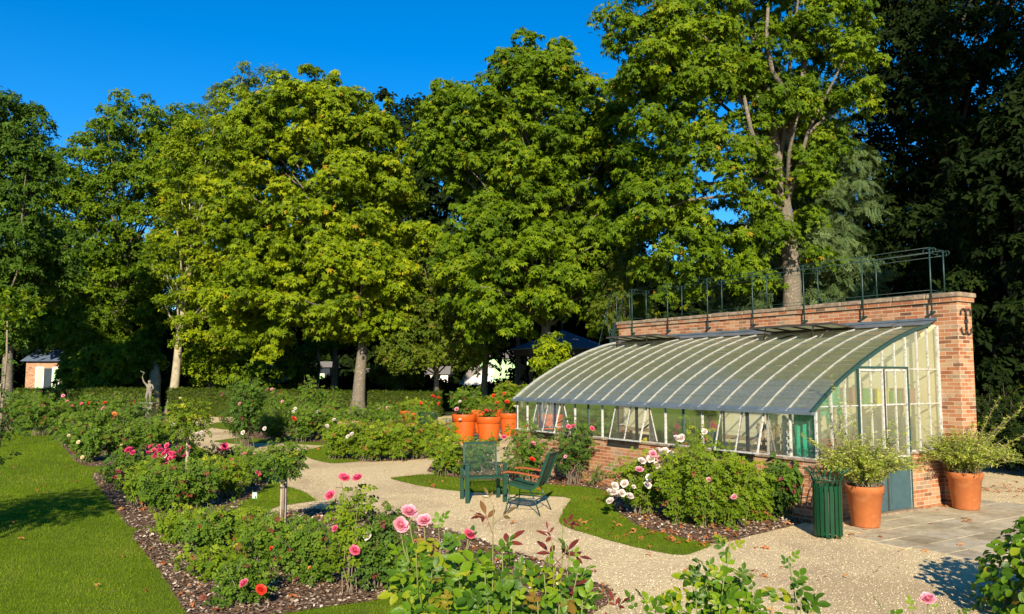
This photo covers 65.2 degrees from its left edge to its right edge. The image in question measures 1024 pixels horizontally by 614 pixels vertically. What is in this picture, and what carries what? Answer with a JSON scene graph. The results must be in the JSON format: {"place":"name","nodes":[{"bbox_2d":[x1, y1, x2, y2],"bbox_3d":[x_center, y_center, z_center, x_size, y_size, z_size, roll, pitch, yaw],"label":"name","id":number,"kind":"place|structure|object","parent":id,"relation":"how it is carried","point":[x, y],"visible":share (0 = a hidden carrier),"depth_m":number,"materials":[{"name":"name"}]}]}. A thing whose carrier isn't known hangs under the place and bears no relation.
{"place":"outdoors","nodes":[
{"label":"outdoors","id":0,"kind":"place"},
{"bbox_2d":[46,420,183,465],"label":"flower bed ground","id":1,"kind":"structure","parent":0,"point":[99,460],"depth_m":20.26,"materials":[{"name":"brown soil"}]},
{"bbox_2d":[45,408,99,447],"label":"rose bush","id":2,"kind":"object","parent":1,"relation":"on","point":[62,421],"visible":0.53,"depth_m":22.42,"materials":[{"name":"green plant"}]},
{"bbox_2d":[13,386,154,417],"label":"hedge","id":3,"kind":"object","parent":1,"relation":"on","point":[95,392],"visible":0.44,"depth_m":38.42,"materials":[{"name":"green plant"}]},
{"bbox_2d":[59,418,112,462],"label":"rose bush","id":4,"kind":"object","parent":1,"relation":"on","point":[89,444],"visible":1,"depth_m":18.61,"materials":[{"name":"green plant"}]},
{"bbox_2d":[66,342,145,388],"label":"shrub","id":5,"kind":"object","parent":1,"relation":"on","point":[109,361],"visible":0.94,"depth_m":43.73,"materials":[{"name":"green plant"}]},
{"bbox_2d":[96,415,145,458],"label":"rose bush","id":6,"kind":"object","parent":1,"relation":"on","point":[129,437],"visible":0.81,"depth_m":19.41,"materials":[{"name":"green plant"}]},
{"bbox_2d":[121,413,172,450],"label":"rose bush","id":7,"kind":"object","parent":1,"relation":"on","point":[153,434],"visible":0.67,"depth_m":21.45,"materials":[{"name":"green plant"}]},
{"bbox_2d":[92,472,270,528],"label":"flower bed ground","id":8,"kind":"structure","parent":0,"point":[130,514],"depth_m":12.50,"materials":[{"name":"brown soil"}]},
{"bbox_2d":[102,459,168,508],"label":"rose bush","id":9,"kind":"object","parent":8,"relation":"on","point":[131,496],"visible":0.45,"depth_m":12.20,"materials":[{"name":"green plant"}]},
{"bbox_2d":[129,460,201,513],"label":"rose bush","id":10,"kind":"object","parent":8,"relation":"on","point":[164,490],"visible":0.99,"depth_m":11.67,"materials":[{"name":"green plant"}]},
{"bbox_2d":[161,397,214,466],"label":"standard rose","id":11,"kind":"object","parent":8,"relation":"on","point":[182,418],"visible":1,"depth_m":14.40,"materials":[{"name":"green plant"}]},
{"bbox_2d":[168,456,231,506],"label":"rose bush","id":12,"kind":"object","parent":8,"relation":"on","point":[206,493],"visible":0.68,"depth_m":12.07,"materials":[{"name":"green plant"}]},
{"bbox_2d":[201,453,254,497],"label":"rose bush","id":13,"kind":"object","parent":8,"relation":"on","point":[227,487],"visible":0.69,"depth_m":13.17,"materials":[{"name":"green plant"}]},
{"bbox_2d":[0,417,425,613],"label":"lawn","id":14,"kind":"structure","parent":0,"point":[119,598],"depth_m":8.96,"materials":[{"name":"green plant"}]},
{"bbox_2d":[0,283,47,444],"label":"young tree","id":15,"kind":"object","parent":14,"relation":"on","point":[16,314],"visible":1,"depth_m":22.99,"materials":[{"name":"green plant"}]},
{"bbox_2d":[21,350,63,388],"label":"brick hut","id":16,"kind":"object","parent":14,"relation":"on","point":[40,369],"visible":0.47,"depth_m":57.79,"materials":[{"name":"brick"}]},
{"bbox_2d":[13,390,72,436],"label":"rose bush","id":17,"kind":"object","parent":14,"relation":"on","point":[40,411],"visible":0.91,"depth_m":26.93,"materials":[{"name":"green plant"}]},
{"bbox_2d":[0,86,91,423],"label":"tree","id":18,"kind":"object","parent":14,"relation":"on","point":[24,169],"visible":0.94,"depth_m":34.40,"materials":[{"name":"green plant"}]},
{"bbox_2d":[17,88,229,358],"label":"lime tree","id":19,"kind":"object","parent":14,"relation":"on","point":[107,264],"visible":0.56,"depth_m":49.11,"materials":[{"name":"green plant"}]},
{"bbox_2d":[378,504,534,613],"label":"rose bush","id":20,"kind":"object","parent":14,"relation":"on","point":[423,595],"visible":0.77,"depth_m":4.19,"materials":[{"name":"green plant"}]},
{"bbox_2d":[214,437,323,444],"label":"lawn","id":21,"kind":"structure","parent":0,"point":[254,440],"depth_m":24.69,"materials":[{"name":"green plant"}]},
{"bbox_2d":[254,404,297,441],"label":"rose bush","id":22,"kind":"object","parent":21,"relation":"on","point":[271,423],"visible":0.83,"depth_m":24.56,"materials":[{"name":"green plant"}]},
{"bbox_2d":[276,402,321,442],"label":"rose bush","id":23,"kind":"object","parent":21,"relation":"on","point":[302,424],"visible":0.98,"depth_m":24.32,"materials":[{"name":"green plant"}]},
{"bbox_2d":[304,445,355,462],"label":"lawn","id":24,"kind":"structure","parent":0,"point":[320,450],"depth_m":19.81,"materials":[{"name":"green plant"}]},
{"bbox_2d":[311,417,361,459],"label":"rose bush","id":25,"kind":"object","parent":24,"relation":"on","point":[333,437],"visible":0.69,"depth_m":19.29,"materials":[{"name":"green plant"}]},
{"bbox_2d":[248,417,434,460],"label":"flower bed ground","id":26,"kind":"structure","parent":0,"point":[259,435],"depth_m":24.64,"materials":[{"name":"brown soil"}]},
{"bbox_2d":[182,63,439,416],"bbox_3d":[-9.982,-3.417,40.280,12.630,17.807,9.130,0,-5,0],"label":"chestnut tree","id":27,"kind":"object","parent":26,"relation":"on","point":[329,240],"visible":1,"depth_m":38.40,"materials":[{"name":"green plant"}]},
{"bbox_2d":[334,414,393,461],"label":"rose bush","id":28,"kind":"object","parent":26,"relation":"on","point":[363,445],"visible":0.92,"depth_m":18.99,"materials":[{"name":"green plant"}]},
{"bbox_2d":[369,416,423,461],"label":"rose bush","id":29,"kind":"object","parent":26,"relation":"on","point":[399,445],"visible":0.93,"depth_m":18.93,"materials":[{"name":"green plant"}]},
{"bbox_2d":[407,415,446,458],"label":"rose bush","id":30,"kind":"object","parent":26,"relation":"on","point":[417,450],"visible":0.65,"depth_m":19.54,"materials":[{"name":"green plant"}]},
{"bbox_2d":[157,404,619,428],"bbox_3d":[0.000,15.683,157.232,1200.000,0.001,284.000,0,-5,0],"label":"woodland ground","id":31,"kind":"structure","parent":0,"point":[448,411],"depth_m":45.93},
{"bbox_2d":[54,349,98,388],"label":"shrub","id":32,"kind":"object","parent":31,"relation":"on","point":[61,372],"visible":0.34,"depth_m":46.08,"materials":[{"name":"green plant"}]},
{"bbox_2d":[0,300,216,404],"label":"woodland","id":33,"kind":"object","parent":31,"relation":"on","point":[19,374],"visible":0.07,"depth_m":60.49,"materials":[{"name":"green plant"}]},
{"bbox_2d":[114,335,165,388],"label":"shrub","id":34,"kind":"object","parent":31,"relation":"on","point":[143,350],"visible":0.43,"depth_m":47.42,"materials":[{"name":"green plant"}]},
{"bbox_2d":[139,77,264,413],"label":"plane tree","id":35,"kind":"object","parent":31,"relation":"on","point":[189,257],"visible":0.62,"depth_m":43.59,"materials":[{"name":"green plant"}]},
{"bbox_2d":[180,338,237,387],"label":"shrub","id":36,"kind":"object","parent":31,"relation":"on","point":[196,359],"visible":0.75,"depth_m":45.15,"materials":[{"name":"green plant"}]},
{"bbox_2d":[161,60,283,381],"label":"ash tree","id":37,"kind":"object","parent":31,"relation":"on","point":[251,82],"visible":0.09,"depth_m":47.66,"materials":[{"name":"green plant"}]},
{"bbox_2d":[223,312,305,389],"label":"shrub","id":38,"kind":"object","parent":31,"relation":"on","point":[259,369],"visible":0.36,"depth_m":44.72,"materials":[{"name":"green plant"}]},
{"bbox_2d":[272,345,322,389],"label":"shrub","id":39,"kind":"object","parent":31,"relation":"on","point":[300,377],"visible":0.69,"depth_m":49.26,"materials":[{"name":"green plant"}]},
{"bbox_2d":[161,371,581,403],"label":"undergrowth","id":40,"kind":"object","parent":31,"relation":"on","point":[346,382],"visible":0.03,"depth_m":58.24,"materials":[{"name":"green plant"}]},
{"bbox_2d":[366,350,431,390],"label":"shrub","id":41,"kind":"object","parent":31,"relation":"on","point":[381,374],"visible":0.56,"depth_m":49.36,"materials":[{"name":"green plant"}]},
{"bbox_2d":[333,86,478,389],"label":"oak tree","id":42,"kind":"object","parent":31,"relation":"on","point":[430,186],"visible":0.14,"depth_m":55.54,"materials":[{"name":"green plant"}]},
{"bbox_2d":[370,234,509,412],"bbox_3d":[-3.577,0.834,41.145,7.119,9.503,6.486,0,-5,0],"label":"maple tree","id":43,"kind":"object","parent":31,"relation":"on","point":[432,349],"visible":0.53,"depth_m":39.55,"materials":[{"name":"green plant"}]},
{"bbox_2d":[123,256,782,383],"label":"woodland","id":44,"kind":"object","parent":31,"relation":"on","point":[347,363],"depth_m":118.69,"materials":[{"name":"green plant"}]},
{"bbox_2d":[404,26,647,413],"bbox_3d":[0.934,-3.951,36.390,11.802,18.218,8.318,0,-5,0],"label":"chestnut tree","id":45,"kind":"object","parent":31,"relation":"on","point":[534,211],"visible":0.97,"depth_m":35.25,"materials":[{"name":"green plant"}]},
{"bbox_2d":[528,331,573,413],"bbox_3d":[1.794,3.054,35.122,2.340,4.006,1.967,0,-5,0],"label":"tree","id":46,"kind":"object","parent":31,"relation":"on","point":[549,352],"visible":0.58,"depth_m":34.72,"materials":[{"name":"green plant"}]},
{"bbox_2d":[448,158,662,387],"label":"oak tree","id":47,"kind":"object","parent":31,"relation":"on","point":[524,372],"visible":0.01,"depth_m":50.39,"materials":[{"name":"green plant"}]},
{"bbox_2d":[509,321,606,413],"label":"bandstand","id":48,"kind":"structure","parent":31,"relation":"on","point":[579,344],"depth_m":40.66,"materials":[{"name":"metal"}]},
{"bbox_2d":[586,235,660,423],"bbox_3d":[4.759,0.855,33.969,3.358,8.209,3.182,0,-5,0],"label":"hornbeam tree","id":49,"kind":"object","parent":31,"relation":"on","point":[639,307],"visible":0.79,"depth_m":33.85,"materials":[{"name":"green plant"}]},
{"bbox_2d":[567,260,776,362],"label":"woodland","id":50,"kind":"object","parent":31,"relation":"on","point":[695,307],"visible":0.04,"depth_m":83.25,"materials":[{"name":"green plant"}]},
{"bbox_2d":[586,0,891,308],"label":"chestnut tree","id":51,"kind":"object","parent":31,"relation":"on","point":[747,74],"visible":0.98,"depth_m":30.09,"materials":[{"name":"green plant"}]},
{"bbox_2d":[699,111,899,314],"bbox_3d":[12.167,-2.310,34.501,8.856,14.630,6.542,0,-5,0],"label":"cedar tree","id":52,"kind":"object","parent":31,"relation":"on","point":[839,284],"visible":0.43,"depth_m":33.27,"materials":[{"name":"green plant"}]},
{"bbox_2d":[824,0,1023,311],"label":"holm oak","id":53,"kind":"object","parent":31,"relation":"on","point":[940,69],"visible":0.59,"depth_m":33.82,"materials":[{"name":"green plant"}]},
{"bbox_2d":[924,70,1023,418],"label":"holm oak","id":54,"kind":"object","parent":31,"relation":"on","point":[998,328],"visible":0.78,"depth_m":22.34,"materials":[{"name":"green plant"}]},
{"bbox_2d":[187,246,649,358],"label":"canopy","id":55,"kind":"object","parent":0,"point":[580,328],"depth_m":61.63,"materials":[{"name":"green plant"}]},
{"bbox_2d":[56,419,801,613],"bbox_3d":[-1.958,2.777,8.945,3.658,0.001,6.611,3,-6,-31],"label":"flower bed ground","id":56,"kind":"structure","parent":0,"point":[284,599],"depth_m":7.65,"materials":[{"name":"brown wood"}]},
{"bbox_2d":[147,502,206,543],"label":"rose bush","id":57,"kind":"object","parent":56,"relation":"on","point":[167,529],"visible":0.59,"depth_m":9.64,"materials":[{"name":"green plant"}]},
{"bbox_2d":[165,534,249,582],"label":"rose bush","id":58,"kind":"object","parent":56,"relation":"on","point":[218,555],"visible":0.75,"depth_m":7.87,"materials":[{"name":"green plant"}]},
{"bbox_2d":[173,497,243,554],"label":"rose bush","id":59,"kind":"object","parent":56,"relation":"on","point":[200,534],"visible":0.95,"depth_m":8.97,"materials":[{"name":"green plant"}]},
{"bbox_2d":[198,549,278,610],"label":"rose bush","id":60,"kind":"object","parent":56,"relation":"on","point":[240,586],"visible":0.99,"depth_m":7.04,"materials":[{"name":"green plant"}]},
{"bbox_2d":[197,494,284,550],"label":"rose bush","id":61,"kind":"object","parent":56,"relation":"on","point":[254,510],"visible":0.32,"depth_m":9.10,"materials":[{"name":"green plant"}]},
{"bbox_2d":[234,504,312,570],"bbox_3d":[-2.498,2.406,8.371,0.820,0.686,0.863,1,-5,-14],"label":"rose bush","id":62,"kind":"object","parent":56,"relation":"on","point":[263,531],"visible":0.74,"depth_m":8.23,"materials":[{"name":"green plant"}]},
{"bbox_2d":[254,433,310,523],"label":"standard rose","id":63,"kind":"object","parent":56,"relation":"on","point":[282,462],"visible":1,"depth_m":10.03,"materials":[{"name":"plant"}]},
{"bbox_2d":[265,522,345,587],"bbox_3d":[-1.980,2.431,7.867,0.867,0.632,0.771,0,-5,0],"label":"rose bush","id":64,"kind":"object","parent":56,"relation":"on","point":[307,565],"visible":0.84,"depth_m":7.70,"materials":[{"name":"green plant"}]},
{"bbox_2d":[311,473,377,592],"bbox_3d":[-1.525,2.095,7.458,0.611,1.121,0.511,-1,-5,16],"label":"rose bush","id":65,"kind":"object","parent":56,"relation":"on","point":[344,533],"visible":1,"depth_m":7.39,"materials":[{"name":"green plant"}]},
{"bbox_2d":[350,494,417,591],"bbox_3d":[-1.267,2.240,7.605,0.746,0.905,0.704,4,-7,-40],"label":"rose bush","id":66,"kind":"object","parent":56,"relation":"on","point":[376,567],"visible":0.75,"depth_m":7.42,"materials":[{"name":"green plant"}]},
{"bbox_2d":[0,0,1023,309],"label":"sky","id":67,"kind":"structure","parent":0,"point":[65,57],"materials":[{"name":"blue"}]},
{"bbox_2d":[391,473,712,554],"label":"lawn","id":68,"kind":"structure","parent":0,"point":[622,529],"depth_m":11.62,"materials":[{"name":"green plant"}]},
{"bbox_2d":[158,415,1023,613],"bbox_3d":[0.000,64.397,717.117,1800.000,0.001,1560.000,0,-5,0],"label":"ground","id":69,"kind":"structure","parent":0,"point":[373,477],"depth_m":9.13,"materials":[{"name":"beige gravel"}]},
{"bbox_2d":[218,374,271,449],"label":"rose bush","id":70,"kind":"object","parent":69,"relation":"on","point":[243,411],"visible":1,"depth_m":21.98,"materials":[{"name":"green plant"}]},
{"bbox_2d":[164,386,443,416],"bbox_3d":[-10.382,4.777,40.219,13.926,1.729,1.251,0,-5,0],"label":"hedge","id":71,"kind":"object","parent":69,"relation":"on","point":[217,400],"visible":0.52,"depth_m":39.87,"materials":[{"name":"green plant"}]},
{"bbox_2d":[460,441,506,503],"bbox_3d":[-0.475,2.681,13.036,0.670,0.918,0.580,1,-5,-14],"label":"garden armchair","id":72,"kind":"object","parent":69,"relation":"on","point":[465,471],"visible":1,"depth_m":13.17,"materials":[{"name":"green paint"}]},
{"bbox_2d":[446,488,557,613],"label":"rose bush","id":73,"kind":"object","parent":69,"relation":"on","point":[501,587],"visible":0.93,"depth_m":3.57,"materials":[{"name":"green plant"}]},
{"bbox_2d":[0,438,1023,612],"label":"fallen leaves","id":74,"kind":"object","parent":69,"relation":"on","point":[652,531],"visible":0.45,"depth_m":10.33,"materials":[{"name":"brown plant"}]},
{"bbox_2d":[503,451,557,515],"bbox_3d":[0.293,2.598,11.882,0.696,0.891,0.625,-2,-5,18],"label":"metal chair","id":75,"kind":"object","parent":69,"relation":"on","point":[543,476],"visible":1,"depth_m":11.80,"materials":[{"name":"green paint"}]},
{"bbox_2d":[521,514,603,613],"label":"rose bush","id":76,"kind":"object","parent":69,"relation":"on","point":[577,593],"visible":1,"depth_m":3.54,"materials":[{"name":"green plant"}]},
{"bbox_2d":[596,587,677,613],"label":"rose bush","id":77,"kind":"object","parent":69,"relation":"on","point":[653,601],"visible":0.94,"depth_m":3.57,"materials":[{"name":"green plant"}]},
{"bbox_2d":[655,535,771,613],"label":"rose bush","id":78,"kind":"object","parent":69,"relation":"on","point":[719,595],"visible":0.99,"depth_m":3.75,"materials":[{"name":"green plant"}]},
{"bbox_2d":[511,292,978,523],"bbox_3d":[3.576,1.651,15.029,3.705,3.315,8.282,3,-6,-32],"label":"greenhouse","id":79,"kind":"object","parent":69,"relation":"on","point":[738,374],"visible":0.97,"depth_m":13.30,"materials":[{"name":"glass"}]},
{"bbox_2d":[629,247,948,334],"bbox_3d":[4.980,-0.133,15.977,0.624,1.090,7.507,3,-6,-32],"label":"railing","id":80,"kind":"object","parent":79,"relation":"on","point":[818,300],"visible":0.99,"depth_m":15.08,"materials":[{"name":"black metal"}]},
{"bbox_2d":[794,385,841,457],"bbox_3d":[4.345,1.583,11.383,0.666,1.058,0.400,3,-6,-32],"label":"hanging cloth","id":81,"kind":"object","parent":79,"relation":"hanging from","point":[803,447],"visible":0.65,"depth_m":11.27,"materials":[{"name":"green fabric"}]},
{"bbox_2d":[859,369,889,511],"bbox_3d":[5.251,1.933,11.620,0.603,2.062,0.050,3,-6,-32],"label":"door","id":82,"kind":"structure","parent":79,"relation":"in","point":[886,496],"depth_m":11.69,"materials":[{"name":"teal paint"}]},
{"bbox_2d":[885,369,911,510],"bbox_3d":[5.760,1.958,11.908,0.560,2.062,0.093,3,-6,-32],"label":"door","id":83,"kind":"structure","parent":79,"relation":"in","point":[899,482],"depth_m":11.91,"materials":[{"name":"teal paint"}]},
{"bbox_2d":[747,550,830,613],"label":"rose bush","id":84,"kind":"object","parent":69,"relation":"on","point":[805,607],"visible":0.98,"depth_m":3.73,"materials":[{"name":"green plant"}]},
{"bbox_2d":[802,466,850,538],"bbox_3d":[3.960,2.455,10.045,0.565,0.849,0.573,0,-5,-6],"label":"litter bin","id":85,"kind":"object","parent":69,"relation":"on","point":[827,511],"visible":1,"depth_m":9.91,"materials":[{"name":"green metal"}]},
{"bbox_2d":[969,516,1023,613],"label":"glossy shrub","id":86,"kind":"object","parent":69,"relation":"on","point":[998,591],"visible":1,"depth_m":6.70,"materials":[{"name":"green plant"}]},
{"bbox_2d":[975,384,1023,440],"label":"shrub","id":87,"kind":"object","parent":69,"relation":"on","point":[990,395],"visible":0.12,"depth_m":20.56,"materials":[{"name":"green plant"}]},
{"bbox_2d":[976,395,1023,471],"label":"shrub","id":88,"kind":"object","parent":69,"relation":"on","point":[994,421],"visible":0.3,"depth_m":17.15,"materials":[{"name":"green plant"}]},
{"bbox_2d":[984,422,1023,468],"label":"shrub","id":89,"kind":"object","parent":69,"relation":"on","point":[1019,447],"visible":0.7,"depth_m":16.09,"materials":[{"name":"green plant"}]},
{"bbox_2d":[427,460,803,542],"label":"flower bed ground","id":90,"kind":"structure","parent":0,"point":[688,529],"depth_m":10.88,"materials":[{"name":"brown soil"}]},
{"bbox_2d":[420,430,477,476],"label":"rose bush","id":91,"kind":"object","parent":90,"relation":"on","point":[445,457],"visible":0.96,"depth_m":16.06,"materials":[{"name":"green plant"}]},
{"bbox_2d":[498,417,549,480],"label":"rose bush","id":92,"kind":"object","parent":90,"relation":"on","point":[530,456],"visible":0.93,"depth_m":15.16,"materials":[{"name":"green plant"}]},
{"bbox_2d":[539,415,596,484],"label":"rose bush","id":93,"kind":"object","parent":90,"relation":"on","point":[574,443],"visible":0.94,"depth_m":14.76,"materials":[{"name":"green plant"}]},
{"bbox_2d":[606,434,684,516],"bbox_3d":[1.873,2.418,11.646,1.133,1.208,1.065,0,-5,0],"label":"rose bush","id":94,"kind":"object","parent":90,"relation":"on","point":[643,489],"visible":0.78,"depth_m":11.36,"materials":[{"name":"green plant"}]},
{"bbox_2d":[647,442,694,524],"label":"rose bush","id":95,"kind":"object","parent":90,"relation":"on","point":[670,476],"visible":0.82,"depth_m":10.86,"materials":[{"name":"green plant"}]},
{"bbox_2d":[679,421,726,527],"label":"rose bush","id":96,"kind":"object","parent":90,"relation":"on","point":[701,508],"visible":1,"depth_m":10.51,"materials":[{"name":"green plant"}]},
{"bbox_2d":[707,440,764,529],"bbox_3d":[2.927,2.373,10.670,0.748,1.156,0.674,1,-5,-13],"label":"rose bush","id":97,"kind":"object","parent":90,"relation":"on","point":[732,507],"visible":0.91,"depth_m":10.57,"materials":[{"name":"green plant"}]},
{"bbox_2d":[734,460,777,522],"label":"rose bush","id":98,"kind":"object","parent":90,"relation":"on","point":[762,491],"visible":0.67,"depth_m":10.95,"materials":[{"name":"green plant"}]},
{"bbox_2d":[757,452,804,519],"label":"rose bush","id":99,"kind":"object","parent":90,"relation":"on","point":[784,494],"visible":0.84,"depth_m":11.13,"materials":[{"name":"green plant"}]},
{"bbox_2d":[843,500,1023,561],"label":"paving","id":100,"kind":"structure","parent":0,"point":[946,531],"depth_m":10.44,"materials":[{"name":"stone"}]},
{"bbox_2d":[845,483,884,528],"bbox_3d":[4.720,2.655,10.690,0.490,0.540,0.490,0,-5,0],"label":"terracotta pot","id":101,"kind":"object","parent":100,"relation":"on","point":[865,506],"visible":0.94,"depth_m":10.52,"materials":[{"name":"ceramic"}]},
{"bbox_2d":[799,366,925,487],"bbox_3d":[4.750,1.609,10.832,1.487,1.660,1.579,-4,-6,38],"label":"variegated shrub","id":102,"kind":"object","parent":101,"relation":"in","point":[865,466],"visible":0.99,"depth_m":10.60,"materials":[{"name":"green plant"}]},
{"bbox_2d":[946,470,983,510],"bbox_3d":[6.860,2.773,12.105,0.500,0.550,0.500,0,-5,0],"label":"terracotta pot","id":103,"kind":"object","parent":100,"relation":"on","point":[965,490],"visible":0.94,"depth_m":11.93,"materials":[{"name":"ceramic"}]},
{"bbox_2d":[910,398,1023,473],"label":"variegated shrub","id":104,"kind":"object","parent":103,"relation":"in","point":[971,459],"visible":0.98,"depth_m":12.02,"materials":[{"name":"green plant"}]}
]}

